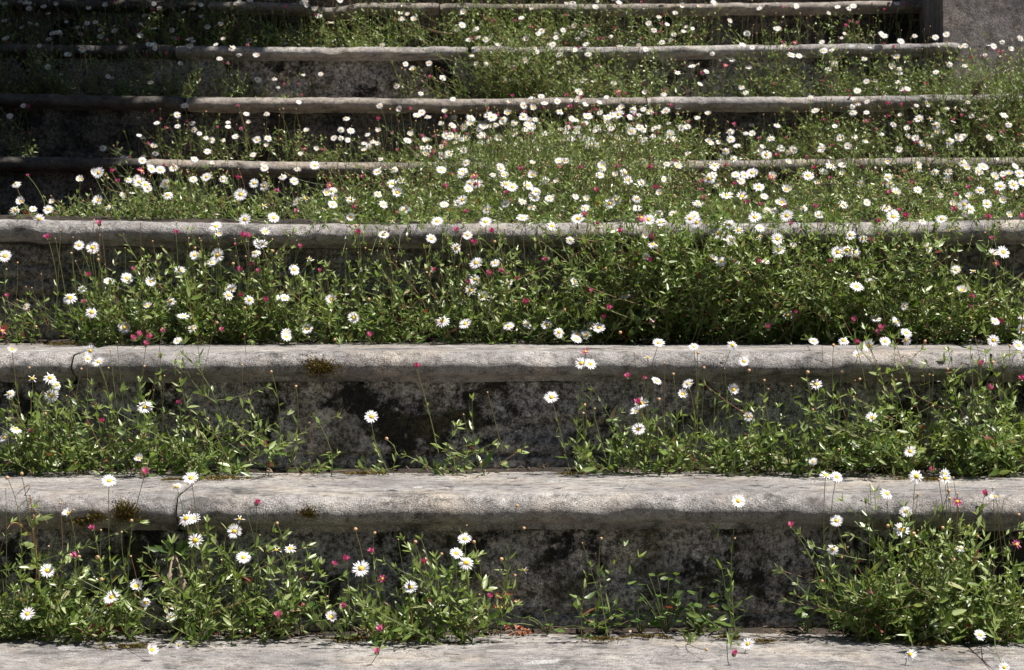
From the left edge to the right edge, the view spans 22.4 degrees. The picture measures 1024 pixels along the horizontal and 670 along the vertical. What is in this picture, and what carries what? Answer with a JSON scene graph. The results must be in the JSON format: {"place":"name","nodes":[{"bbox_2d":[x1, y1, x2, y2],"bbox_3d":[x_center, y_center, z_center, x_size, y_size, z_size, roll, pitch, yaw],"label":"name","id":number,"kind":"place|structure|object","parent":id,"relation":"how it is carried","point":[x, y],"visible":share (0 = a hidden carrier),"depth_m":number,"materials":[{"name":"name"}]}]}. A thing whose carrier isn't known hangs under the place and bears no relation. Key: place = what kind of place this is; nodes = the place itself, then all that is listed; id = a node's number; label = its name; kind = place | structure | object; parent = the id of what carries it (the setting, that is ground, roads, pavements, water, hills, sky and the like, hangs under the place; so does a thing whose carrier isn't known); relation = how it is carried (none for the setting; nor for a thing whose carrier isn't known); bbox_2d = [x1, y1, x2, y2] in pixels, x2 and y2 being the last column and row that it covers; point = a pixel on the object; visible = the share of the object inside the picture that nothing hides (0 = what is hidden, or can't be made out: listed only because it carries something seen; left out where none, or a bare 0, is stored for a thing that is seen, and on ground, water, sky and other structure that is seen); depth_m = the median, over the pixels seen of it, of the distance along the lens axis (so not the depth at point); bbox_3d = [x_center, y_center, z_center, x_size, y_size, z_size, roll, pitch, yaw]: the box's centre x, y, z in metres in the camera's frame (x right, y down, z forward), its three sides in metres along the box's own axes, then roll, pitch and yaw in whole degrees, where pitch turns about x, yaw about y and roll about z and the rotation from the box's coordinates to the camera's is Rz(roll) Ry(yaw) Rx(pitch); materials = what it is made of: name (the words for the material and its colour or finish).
{"place":"outdoors","nodes":[
{"label":"outdoors","id":0,"kind":"place"},
{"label":"bank","id":1,"kind":"structure","parent":0,"visible":0},
{"bbox_2d":[899,0,1023,173],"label":"stone pier","id":2,"kind":"structure","parent":1,"relation":"on","point":[997,21],"depth_m":5.72,"materials":[{"name":"grey stone"}]},
{"label":"ground","id":3,"kind":"structure","parent":0,"visible":0},
{"bbox_2d":[0,0,1023,669],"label":"stone staircase","id":4,"kind":"structure","parent":3,"relation":"on","point":[664,520],"depth_m":3.32,"materials":[{"name":"stone"}]},
{"bbox_2d":[0,29,108,95],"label":"daisy plant","id":5,"kind":"object","parent":4,"relation":"on","point":[62,74],"visible":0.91,"depth_m":5.66,"materials":[{"name":"green plant"}]},
{"bbox_2d":[0,472,148,641],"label":"daisy plant","id":6,"kind":"object","parent":4,"relation":"on","point":[22,624],"visible":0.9,"depth_m":2.97,"materials":[{"name":"green plant"}]},
{"bbox_2d":[0,502,171,645],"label":"daisy plant","id":7,"kind":"object","parent":4,"relation":"on","point":[48,572],"visible":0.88,"depth_m":2.97,"materials":[{"name":"green plant"}]},
{"bbox_2d":[26,219,154,345],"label":"daisy plant","id":8,"kind":"object","parent":4,"relation":"on","point":[84,329],"visible":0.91,"depth_m":3.52,"materials":[{"name":"green plant"}]},
{"bbox_2d":[49,467,171,654],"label":"daisy plant","id":9,"kind":"object","parent":4,"relation":"on","point":[122,627],"visible":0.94,"depth_m":2.97,"materials":[{"name":"green plant"}]},
{"bbox_2d":[47,341,199,476],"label":"daisy plant","id":10,"kind":"object","parent":4,"relation":"on","point":[144,406],"visible":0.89,"depth_m":3.25,"materials":[{"name":"green plant"}]},
{"bbox_2d":[94,35,188,97],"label":"daisy plant","id":11,"kind":"object","parent":4,"relation":"on","point":[150,81],"visible":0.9,"depth_m":5.65,"materials":[{"name":"green plant"}]},
{"bbox_2d":[79,221,219,345],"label":"daisy plant","id":12,"kind":"object","parent":4,"relation":"on","point":[186,327],"visible":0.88,"depth_m":3.52,"materials":[{"name":"green plant"}]},
{"bbox_2d":[70,471,262,649],"bbox_3d":[-0.383,0.260,2.965,0.200,0.211,0.177,1,2,17],"label":"daisy plant","id":13,"kind":"object","parent":4,"relation":"on","point":[185,613],"visible":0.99,"depth_m":2.97,"materials":[{"name":"green plant"}]},
{"bbox_2d":[159,0,266,46],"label":"daisy plant","id":14,"kind":"object","parent":4,"relation":"on","point":[201,34],"visible":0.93,"depth_m":5.98,"materials":[{"name":"green plant"}]},
{"bbox_2d":[199,364,299,476],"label":"daisy plant","id":15,"kind":"object","parent":4,"relation":"on","point":[263,442],"visible":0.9,"depth_m":3.27,"materials":[{"name":"green plant"}]},
{"bbox_2d":[188,498,348,643],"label":"daisy plant","id":16,"kind":"object","parent":4,"relation":"on","point":[249,616],"visible":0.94,"depth_m":2.99,"materials":[{"name":"green plant"}]},
{"bbox_2d":[254,522,331,639],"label":"daisy plant","id":17,"kind":"object","parent":4,"relation":"on","point":[284,598],"visible":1,"depth_m":2.98,"materials":[{"name":"green plant"}]},
{"bbox_2d":[226,229,375,344],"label":"daisy plant","id":18,"kind":"object","parent":4,"relation":"on","point":[306,326],"visible":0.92,"depth_m":3.52,"materials":[{"name":"green plant"}]},
{"bbox_2d":[334,531,465,654],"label":"daisy plant","id":19,"kind":"object","parent":4,"relation":"on","point":[380,627],"visible":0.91,"depth_m":2.97,"materials":[{"name":"green plant"}]},
{"bbox_2d":[348,230,457,343],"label":"daisy plant","id":20,"kind":"object","parent":4,"relation":"on","point":[409,336],"visible":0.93,"depth_m":3.52,"materials":[{"name":"green plant"}]},
{"bbox_2d":[343,525,525,644],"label":"daisy plant","id":21,"kind":"object","parent":4,"relation":"on","point":[468,621],"visible":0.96,"depth_m":2.97,"materials":[{"name":"green plant"}]},
{"bbox_2d":[383,216,500,344],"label":"daisy plant","id":22,"kind":"object","parent":4,"relation":"on","point":[444,326],"visible":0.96,"depth_m":3.51,"materials":[{"name":"green plant"}]},
{"bbox_2d":[404,0,533,57],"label":"daisy plant","id":23,"kind":"object","parent":4,"relation":"on","point":[472,27],"visible":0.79,"depth_m":5.97,"materials":[{"name":"green plant"}]},
{"bbox_2d":[409,17,542,98],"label":"daisy plant","id":24,"kind":"object","parent":4,"relation":"on","point":[491,91],"visible":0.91,"depth_m":5.67,"materials":[{"name":"green plant"}]},
{"bbox_2d":[443,504,528,643],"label":"daisy plant","id":25,"kind":"object","parent":4,"relation":"on","point":[466,566],"visible":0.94,"depth_m":2.97,"materials":[{"name":"green plant"}]},
{"bbox_2d":[422,13,586,98],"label":"daisy plant","id":26,"kind":"object","parent":4,"relation":"on","point":[519,61],"visible":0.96,"depth_m":5.66,"materials":[{"name":"green plant"}]},
{"bbox_2d":[0,214,1021,636],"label":"soil","id":27,"kind":"structure","parent":4,"relation":"on","point":[478,470],"depth_m":3.31,"materials":[{"name":"brown soil"}]},
{"bbox_2d":[0,345,60,475],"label":"daisy plant","id":28,"kind":"object","parent":27,"relation":"on","point":[26,453],"visible":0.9,"depth_m":3.24,"materials":[{"name":"green plant"}]},
{"bbox_2d":[0,372,99,476],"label":"daisy plant","id":29,"kind":"object","parent":27,"relation":"on","point":[42,462],"visible":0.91,"depth_m":3.25,"materials":[{"name":"green plant"}]},
{"bbox_2d":[0,345,157,476],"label":"daisy plant","id":30,"kind":"object","parent":27,"relation":"on","point":[75,465],"visible":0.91,"depth_m":3.25,"materials":[{"name":"green plant"}]},
{"bbox_2d":[63,233,219,346],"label":"daisy plant","id":31,"kind":"object","parent":27,"relation":"on","point":[121,328],"visible":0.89,"depth_m":3.51,"materials":[{"name":"green plant"}]},
{"bbox_2d":[90,164,224,221],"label":"daisy plant","id":32,"kind":"object","parent":27,"relation":"on","point":[157,211],"visible":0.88,"depth_m":3.67,"materials":[{"name":"green plant"}]},
{"bbox_2d":[69,328,255,479],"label":"daisy plant","id":33,"kind":"object","parent":27,"relation":"on","point":[180,463],"visible":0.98,"depth_m":3.25,"materials":[{"name":"green plant"}]},
{"bbox_2d":[133,159,257,221],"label":"daisy plant","id":34,"kind":"object","parent":27,"relation":"on","point":[206,211],"visible":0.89,"depth_m":3.70,"materials":[{"name":"green plant"}]},
{"bbox_2d":[137,221,306,344],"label":"daisy plant","id":35,"kind":"object","parent":27,"relation":"on","point":[197,297],"visible":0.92,"depth_m":3.53,"materials":[{"name":"green plant"}]},
{"bbox_2d":[167,220,337,344],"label":"daisy plant","id":36,"kind":"object","parent":27,"relation":"on","point":[286,332],"visible":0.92,"depth_m":3.52,"materials":[{"name":"green plant"}]},
{"bbox_2d":[172,331,342,476],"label":"daisy plant","id":37,"kind":"object","parent":27,"relation":"on","point":[228,468],"visible":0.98,"depth_m":3.24,"materials":[{"name":"green plant"}]},
{"bbox_2d":[221,168,316,224],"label":"daisy plant","id":38,"kind":"object","parent":27,"relation":"on","point":[272,216],"visible":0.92,"depth_m":3.71,"materials":[{"name":"green plant"}]},
{"bbox_2d":[240,150,385,219],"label":"daisy plant","id":39,"kind":"object","parent":27,"relation":"on","point":[313,165],"visible":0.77,"depth_m":4.24,"materials":[{"name":"green plant"}]},
{"bbox_2d":[301,163,390,256],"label":"daisy plant","id":40,"kind":"object","parent":27,"relation":"on","point":[352,216],"visible":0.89,"depth_m":3.65,"materials":[{"name":"green plant"}]},
{"bbox_2d":[291,224,414,344],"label":"daisy plant","id":41,"kind":"object","parent":27,"relation":"on","point":[349,323],"visible":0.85,"depth_m":3.53,"materials":[{"name":"green plant"}]},
{"bbox_2d":[348,160,455,256],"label":"daisy plant","id":42,"kind":"object","parent":27,"relation":"on","point":[393,213],"visible":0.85,"depth_m":3.67,"materials":[{"name":"green plant"}]},
{"bbox_2d":[347,120,538,219],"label":"daisy plant","id":43,"kind":"object","parent":27,"relation":"on","point":[441,156],"visible":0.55,"depth_m":4.31,"materials":[{"name":"green plant"}]},
{"bbox_2d":[386,159,500,256],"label":"daisy plant","id":44,"kind":"object","parent":27,"relation":"on","point":[452,213],"visible":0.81,"depth_m":3.67,"materials":[{"name":"green plant"}]},
{"bbox_2d":[352,101,603,218],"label":"daisy plant","id":45,"kind":"object","parent":27,"relation":"on","point":[466,162],"visible":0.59,"depth_m":4.25,"materials":[{"name":"green plant"}]},
{"bbox_2d":[413,217,558,343],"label":"daisy plant","id":46,"kind":"object","parent":27,"relation":"on","point":[500,322],"visible":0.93,"depth_m":3.52,"materials":[{"name":"green plant"}]},
{"bbox_2d":[441,158,569,257],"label":"daisy plant","id":47,"kind":"object","parent":27,"relation":"on","point":[503,203],"visible":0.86,"depth_m":3.68,"materials":[{"name":"green plant"}]},
{"bbox_2d":[467,142,602,256],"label":"daisy plant","id":48,"kind":"object","parent":27,"relation":"on","point":[534,196],"visible":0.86,"depth_m":3.66,"materials":[{"name":"green plant"}]},
{"bbox_2d":[450,221,632,344],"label":"daisy plant","id":49,"kind":"object","parent":27,"relation":"on","point":[558,332],"visible":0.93,"depth_m":3.51,"materials":[{"name":"green plant"}]},
{"bbox_2d":[468,94,670,218],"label":"daisy plant","id":50,"kind":"object","parent":27,"relation":"on","point":[565,172],"visible":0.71,"depth_m":4.27,"materials":[{"name":"green plant"}]},
{"bbox_2d":[500,211,644,344],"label":"daisy plant","id":51,"kind":"object","parent":27,"relation":"on","point":[588,335],"visible":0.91,"depth_m":3.52,"materials":[{"name":"green plant"}]},
{"bbox_2d":[478,187,768,344],"bbox_3d":[0.152,-0.092,3.514,0.396,0.218,0.160,0,2,0],"label":"daisy plant","id":52,"kind":"object","parent":27,"relation":"on","point":[633,330],"visible":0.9,"depth_m":3.51,"materials":[{"name":"green plant"}]},
{"bbox_2d":[511,102,741,218],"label":"daisy plant","id":53,"kind":"object","parent":27,"relation":"on","point":[602,163],"visible":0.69,"depth_m":4.25,"materials":[{"name":"green plant"}]},
{"bbox_2d":[561,182,817,344],"bbox_3d":[0.241,-0.096,3.516,0.348,0.226,0.151,0,2,0],"label":"daisy plant","id":54,"kind":"object","parent":27,"relation":"on","point":[686,332],"visible":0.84,"depth_m":3.51,"materials":[{"name":"green plant"}]},
{"bbox_2d":[611,122,779,218],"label":"daisy plant","id":55,"kind":"object","parent":27,"relation":"on","point":[668,134],"visible":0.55,"depth_m":4.30,"materials":[{"name":"green plant"}]},
{"bbox_2d":[645,120,834,217],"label":"daisy plant","id":56,"kind":"object","parent":27,"relation":"on","point":[735,174],"visible":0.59,"depth_m":4.28,"materials":[{"name":"green plant"}]},
{"bbox_2d":[718,376,862,477],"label":"daisy plant","id":57,"kind":"object","parent":27,"relation":"on","point":[782,458],"visible":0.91,"depth_m":3.25,"materials":[{"name":"green plant"}]},
{"bbox_2d":[667,170,919,344],"bbox_3d":[0.384,-0.100,3.499,0.355,0.247,0.190,0,2,0],"label":"daisy plant","id":58,"kind":"object","parent":27,"relation":"on","point":[785,332],"visible":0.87,"depth_m":3.52,"materials":[{"name":"green plant"}]},
{"bbox_2d":[738,164,868,250],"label":"daisy plant","id":59,"kind":"object","parent":27,"relation":"on","point":[785,216],"visible":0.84,"depth_m":3.65,"materials":[{"name":"green plant"}]},
{"bbox_2d":[760,113,899,216],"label":"daisy plant","id":60,"kind":"object","parent":27,"relation":"on","point":[839,138],"visible":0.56,"depth_m":4.28,"materials":[{"name":"green plant"}]},
{"bbox_2d":[776,149,923,258],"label":"daisy plant","id":61,"kind":"object","parent":27,"relation":"on","point":[856,200],"visible":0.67,"depth_m":3.69,"materials":[{"name":"green plant"}]},
{"bbox_2d":[785,344,938,475],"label":"daisy plant","id":62,"kind":"object","parent":27,"relation":"on","point":[821,462],"visible":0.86,"depth_m":3.25,"materials":[{"name":"green plant"}]},
{"bbox_2d":[763,181,966,345],"bbox_3d":[0.458,-0.093,3.504,0.333,0.231,0.216,-2,3,-37],"label":"daisy plant","id":63,"kind":"object","parent":27,"relation":"on","point":[833,333],"visible":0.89,"depth_m":3.50,"materials":[{"name":"green plant"}]},
{"bbox_2d":[794,113,944,217],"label":"daisy plant","id":64,"kind":"object","parent":27,"relation":"on","point":[887,160],"visible":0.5,"depth_m":4.27,"materials":[{"name":"green plant"}]},
{"bbox_2d":[818,338,958,476],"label":"daisy plant","id":65,"kind":"object","parent":27,"relation":"on","point":[849,440],"visible":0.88,"depth_m":3.24,"materials":[{"name":"green plant"}]},
{"bbox_2d":[837,314,1023,478],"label":"daisy plant","id":66,"kind":"object","parent":27,"relation":"on","point":[981,456],"visible":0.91,"depth_m":3.24,"materials":[{"name":"green plant"}]},
{"bbox_2d":[877,163,1001,251],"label":"daisy plant","id":67,"kind":"object","parent":27,"relation":"on","point":[954,207],"visible":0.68,"depth_m":3.67,"materials":[{"name":"green plant"}]},
{"bbox_2d":[859,90,1023,212],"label":"daisy plant","id":68,"kind":"object","parent":27,"relation":"on","point":[949,142],"visible":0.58,"depth_m":4.30,"materials":[{"name":"green plant"}]},
{"bbox_2d":[929,163,1023,248],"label":"daisy plant","id":69,"kind":"object","parent":27,"relation":"on","point":[1003,201],"visible":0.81,"depth_m":3.65,"materials":[{"name":"green plant"}]},
{"bbox_2d":[934,340,1023,477],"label":"daisy plant","id":70,"kind":"object","parent":27,"relation":"on","point":[1012,468],"visible":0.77,"depth_m":3.25,"materials":[{"name":"green plant"}]},
{"bbox_2d":[944,101,1023,214],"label":"daisy plant","id":71,"kind":"object","parent":27,"relation":"on","point":[996,175],"visible":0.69,"depth_m":4.23,"materials":[{"name":"green plant"}]},
{"bbox_2d":[0,336,1021,655],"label":"leaf litter","id":72,"kind":"object","parent":4,"relation":"on","point":[560,480],"visible":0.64,"depth_m":3.15,"materials":[{"name":"brown plant"}]},
{"bbox_2d":[468,0,582,46],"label":"daisy plant","id":73,"kind":"object","parent":4,"relation":"on","point":[523,24],"visible":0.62,"depth_m":5.97,"materials":[{"name":"green plant"}]},
{"bbox_2d":[514,0,627,46],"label":"daisy plant","id":74,"kind":"object","parent":4,"relation":"on","point":[583,35],"visible":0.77,"depth_m":5.97,"materials":[{"name":"green plant"}]},
{"bbox_2d":[511,25,637,97],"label":"daisy plant","id":75,"kind":"object","parent":4,"relation":"on","point":[571,83],"visible":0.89,"depth_m":5.65,"materials":[{"name":"green plant"}]},
{"bbox_2d":[540,30,660,98],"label":"daisy plant","id":76,"kind":"object","parent":4,"relation":"on","point":[614,83],"visible":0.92,"depth_m":5.66,"materials":[{"name":"green plant"}]},
{"bbox_2d":[555,160,671,256],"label":"daisy plant","id":77,"kind":"object","parent":4,"relation":"on","point":[613,200],"visible":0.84,"depth_m":3.66,"materials":[{"name":"green plant"}]},
{"bbox_2d":[566,338,707,475],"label":"daisy plant","id":78,"kind":"object","parent":4,"relation":"on","point":[645,465],"visible":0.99,"depth_m":3.26,"materials":[{"name":"green plant"}]},
{"bbox_2d":[584,159,719,257],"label":"daisy plant","id":79,"kind":"object","parent":4,"relation":"on","point":[648,220],"visible":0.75,"depth_m":3.65,"materials":[{"name":"green plant"}]},
{"bbox_2d":[640,163,758,256],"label":"daisy plant","id":80,"kind":"object","parent":4,"relation":"on","point":[698,204],"visible":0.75,"depth_m":3.67,"materials":[{"name":"green plant"}]},
{"bbox_2d":[667,343,740,475],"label":"daisy plant","id":81,"kind":"object","parent":4,"relation":"on","point":[686,467],"visible":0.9,"depth_m":3.25,"materials":[{"name":"green plant"}]},
{"bbox_2d":[686,494,754,656],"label":"daisy plant","id":82,"kind":"object","parent":4,"relation":"on","point":[730,588],"visible":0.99,"depth_m":2.98,"materials":[{"name":"green plant"}]},
{"bbox_2d":[670,341,787,475],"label":"daisy plant","id":83,"kind":"object","parent":4,"relation":"on","point":[720,462],"visible":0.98,"depth_m":3.25,"materials":[{"name":"green plant"}]},
{"bbox_2d":[648,181,842,343],"bbox_3d":[0.307,-0.091,3.516,0.283,0.236,0.148,0,2,0],"label":"daisy plant","id":84,"kind":"object","parent":4,"relation":"on","point":[754,324],"visible":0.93,"depth_m":3.50,"materials":[{"name":"green plant"}]},
{"bbox_2d":[703,158,811,253],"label":"daisy plant","id":85,"kind":"object","parent":4,"relation":"on","point":[758,216],"visible":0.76,"depth_m":3.65,"materials":[{"name":"green plant"}]},
{"bbox_2d":[701,22,823,96],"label":"daisy plant","id":86,"kind":"object","parent":4,"relation":"on","point":[771,84],"visible":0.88,"depth_m":5.67,"materials":[{"name":"green plant"}]},
{"bbox_2d":[756,37,873,96],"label":"daisy plant","id":87,"kind":"object","parent":4,"relation":"on","point":[836,88],"visible":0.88,"depth_m":5.66,"materials":[{"name":"green plant"}]},
{"bbox_2d":[760,88,879,164],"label":"daisy plant","id":88,"kind":"object","parent":4,"relation":"on","point":[812,141],"visible":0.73,"depth_m":5.35,"materials":[{"name":"green plant"}]},
{"bbox_2d":[771,471,948,642],"bbox_3d":[0.407,0.255,2.983,0.217,0.205,0.121,0,2,0],"label":"daisy plant","id":89,"kind":"object","parent":4,"relation":"on","point":[831,613],"visible":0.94,"depth_m":2.97,"materials":[{"name":"green plant"}]},
{"bbox_2d":[816,32,923,96],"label":"daisy plant","id":90,"kind":"object","parent":4,"relation":"on","point":[865,82],"visible":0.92,"depth_m":5.65,"materials":[{"name":"green plant"}]},
{"bbox_2d":[770,192,1001,347],"bbox_3d":[0.517,-0.083,3.498,0.287,0.217,0.280,-2,3,-34],"label":"daisy plant","id":91,"kind":"object","parent":4,"relation":"on","point":[884,330],"visible":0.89,"depth_m":3.51,"materials":[{"name":"green plant"}]},
{"bbox_2d":[777,483,1023,643],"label":"daisy plant","id":92,"kind":"object","parent":4,"relation":"on","point":[913,606],"visible":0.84,"depth_m":2.97,"materials":[{"name":"green plant"}]},
{"bbox_2d":[846,155,974,254],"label":"daisy plant","id":93,"kind":"object","parent":4,"relation":"on","point":[891,216],"visible":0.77,"depth_m":3.67,"materials":[{"name":"green plant"}]},
{"bbox_2d":[864,26,957,95],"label":"daisy plant","id":94,"kind":"object","parent":4,"relation":"on","point":[891,66],"visible":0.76,"depth_m":5.66,"materials":[{"name":"green plant"}]},
{"bbox_2d":[813,346,1019,477],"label":"daisy plant","id":95,"kind":"object","parent":4,"relation":"on","point":[900,461],"visible":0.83,"depth_m":3.25,"materials":[{"name":"green plant"}]},
{"bbox_2d":[816,468,1023,659],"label":"daisy plant","id":96,"kind":"object","parent":4,"relation":"on","point":[910,627],"visible":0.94,"depth_m":2.96,"materials":[{"name":"green plant"}]},
{"bbox_2d":[842,489,1023,644],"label":"daisy plant","id":97,"kind":"object","parent":4,"relation":"on","point":[979,635],"visible":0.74,"depth_m":2.97,"materials":[{"name":"green plant"}]},
{"bbox_2d":[856,45,1015,157],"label":"daisy plant","id":98,"kind":"object","parent":4,"relation":"on","point":[936,72],"visible":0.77,"depth_m":5.36,"materials":[{"name":"green plant"}]},
{"bbox_2d":[869,198,1021,347],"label":"daisy plant","id":99,"kind":"object","parent":4,"relation":"on","point":[931,331],"visible":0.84,"depth_m":3.53,"materials":[{"name":"green plant"}]},
{"bbox_2d":[889,26,1023,161],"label":"daisy plant","id":100,"kind":"object","parent":4,"relation":"on","point":[1001,106],"visible":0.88,"depth_m":5.34,"materials":[{"name":"green plant"}]},
{"bbox_2d":[922,199,1023,345],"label":"daisy plant","id":101,"kind":"object","parent":4,"relation":"on","point":[995,337],"visible":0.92,"depth_m":3.53,"materials":[{"name":"green plant"}]},
{"bbox_2d":[940,487,1023,669],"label":"daisy plant","id":102,"kind":"object","parent":4,"relation":"on","point":[995,637],"visible":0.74,"depth_m":2.97,"materials":[{"name":"green plant"}]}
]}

